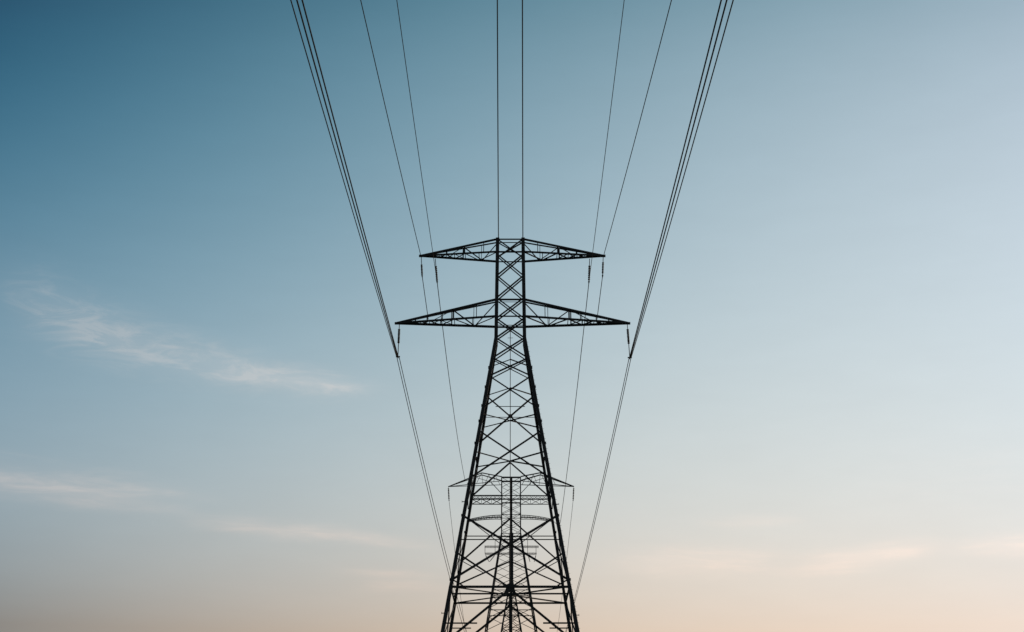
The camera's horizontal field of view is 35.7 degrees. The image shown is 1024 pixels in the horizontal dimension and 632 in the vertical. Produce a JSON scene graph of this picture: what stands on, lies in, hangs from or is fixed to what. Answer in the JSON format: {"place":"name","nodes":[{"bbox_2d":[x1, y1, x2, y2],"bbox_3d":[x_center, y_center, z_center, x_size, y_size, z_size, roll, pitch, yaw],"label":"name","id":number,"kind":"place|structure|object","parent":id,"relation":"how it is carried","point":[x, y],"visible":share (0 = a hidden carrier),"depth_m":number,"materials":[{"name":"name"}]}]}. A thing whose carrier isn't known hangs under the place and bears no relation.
{"place":"outdoors","nodes":[
{"label":"outdoors","id":0,"kind":"place"},
{"bbox_2d":[0,0,1023,631],"label":"sky","id":1,"kind":"structure","parent":0,"point":[206,425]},
{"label":"insulator string","id":2,"kind":"object","parent":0,"visible":0},
{"bbox_2d":[557,504,572,629],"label":"power wire","id":3,"kind":"object","parent":2,"relation":"attached to","point":[567,552],"visible":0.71,"depth_m":263.85,"materials":[{"name":"grey metal"}]},
{"bbox_3d":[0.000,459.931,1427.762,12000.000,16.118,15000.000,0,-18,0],"label":"ground","id":4,"kind":"structure","parent":0,"visible":0},
{"bbox_2d":[448,472,573,631],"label":"transmission tower","id":5,"kind":"structure","parent":4,"relation":"on","point":[503,533],"depth_m":241.87,"materials":[{"name":"metal"}]},
{"bbox_2d":[437,284,464,478],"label":"power wire","id":6,"kind":"object","parent":5,"relation":"attached to","point":[448,375],"visible":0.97,"depth_m":163.15,"materials":[{"name":"grey metal"}]},
{"bbox_2d":[560,284,588,522],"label":"power wire","id":7,"kind":"object","parent":5,"relation":"attached to","point":[576,395],"visible":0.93,"depth_m":158.14,"materials":[{"name":"grey metal"}]},
{"bbox_2d":[485,540,538,631],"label":"transmission tower","id":8,"kind":"structure","parent":4,"relation":"on","point":[505,612],"depth_m":357.67,"materials":[{"name":"metal"}]},
{"bbox_2d":[395,237,629,631],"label":"transmission tower","id":9,"kind":"structure","parent":4,"relation":"on","point":[510,587],"depth_m":129.19,"materials":[{"name":"metal"}]},
{"bbox_2d":[360,0,420,255],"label":"power wire","id":10,"kind":"object","parent":9,"relation":"attached to","point":[388,120],"visible":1,"depth_m":104.69,"materials":[{"name":"black metal"}]},
{"bbox_2d":[397,324,399,357],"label":"insulator string","id":11,"kind":"object","parent":9,"relation":"hanging from","point":[398,341],"visible":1,"depth_m":130.82,"materials":[{"name":"brown ceramic"}]},
{"bbox_2d":[290,0,396,356],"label":"power wire","id":12,"kind":"object","parent":11,"relation":"attached to","point":[337,159],"visible":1,"depth_m":85.21,"materials":[{"name":"black metal"}]},
{"bbox_2d":[296,0,396,355],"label":"power wire","id":13,"kind":"object","parent":11,"relation":"attached to","point":[341,161],"visible":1,"depth_m":90.34,"materials":[{"name":"black metal"}]},
{"bbox_2d":[301,0,398,356],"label":"power wire","id":14,"kind":"object","parent":11,"relation":"attached to","point":[345,163],"visible":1,"depth_m":92.34,"materials":[{"name":"black metal"}]},
{"bbox_2d":[397,358,464,631],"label":"power wire","id":15,"kind":"object","parent":11,"relation":"attached to","point":[424,475],"visible":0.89,"depth_m":152.38,"materials":[{"name":"grey metal"}]},
{"bbox_2d":[399,357,466,631],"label":"power wire","id":16,"kind":"object","parent":11,"relation":"attached to","point":[426,474],"visible":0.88,"depth_m":151.24,"materials":[{"name":"grey metal"}]},
{"bbox_2d":[421,257,422,276],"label":"insulator string","id":17,"kind":"object","parent":9,"relation":"hanging from","point":[421,268],"visible":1,"depth_m":132.73,"materials":[{"name":"brown ceramic"}]},
{"bbox_2d":[435,259,437,283],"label":"insulator string","id":18,"kind":"object","parent":9,"relation":"hanging from","point":[436,274],"visible":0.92,"depth_m":132.64,"materials":[{"name":"brown ceramic"}]},
{"bbox_2d":[396,0,436,278],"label":"power wire","id":19,"kind":"object","parent":18,"relation":"attached to","point":[415,131],"visible":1,"depth_m":105.05,"materials":[{"name":"black metal"}]},
{"bbox_2d":[497,0,498,236],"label":"earth wire","id":20,"kind":"object","parent":9,"relation":"attached to","point":[497,120],"visible":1,"depth_m":116.37,"materials":[{"name":"black metal"}]},
{"bbox_2d":[522,0,522,236],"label":"earth wire","id":21,"kind":"object","parent":9,"relation":"attached to","point":[522,118],"visible":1,"depth_m":115.28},
{"bbox_2d":[588,259,589,283],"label":"insulator string","id":22,"kind":"object","parent":9,"relation":"hanging from","point":[589,271],"visible":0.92,"depth_m":132.67,"materials":[{"name":"brown ceramic"}]},
{"bbox_2d":[589,0,624,279],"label":"power wire","id":23,"kind":"object","parent":22,"relation":"attached to","point":[607,134],"visible":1,"depth_m":110.28,"materials":[{"name":"black metal"}]},
{"bbox_2d":[626,324,629,358],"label":"insulator string","id":24,"kind":"object","parent":9,"relation":"hanging from","point":[628,337],"visible":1,"depth_m":130.86,"materials":[{"name":"brown ceramic"}]},
{"bbox_2d":[565,359,628,631],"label":"power wire","id":25,"kind":"object","parent":24,"relation":"attached to","point":[603,475],"visible":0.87,"depth_m":154.11,"materials":[{"name":"grey metal"}]},
{"bbox_2d":[566,358,630,631],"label":"power wire","id":26,"kind":"object","parent":24,"relation":"attached to","point":[606,470],"visible":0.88,"depth_m":153.98,"materials":[{"name":"grey metal"}]},
{"bbox_2d":[629,0,721,357],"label":"power wire","id":27,"kind":"object","parent":24,"relation":"attached to","point":[679,163],"visible":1,"depth_m":92.62,"materials":[{"name":"black metal"}]},
{"bbox_2d":[630,0,727,357],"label":"power wire","id":28,"kind":"object","parent":24,"relation":"attached to","point":[683,161],"visible":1,"depth_m":89.17,"materials":[{"name":"black metal"}]},
{"bbox_2d":[631,0,733,357],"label":"power wire","id":29,"kind":"object","parent":24,"relation":"hanging from","point":[688,159],"visible":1,"depth_m":81.61,"materials":[{"name":"black metal"}]},
{"bbox_2d":[603,0,671,255],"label":"power wire","id":30,"kind":"object","parent":9,"relation":"attached to","point":[640,119],"visible":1,"depth_m":103.66,"materials":[{"name":"black metal"}]}
]}

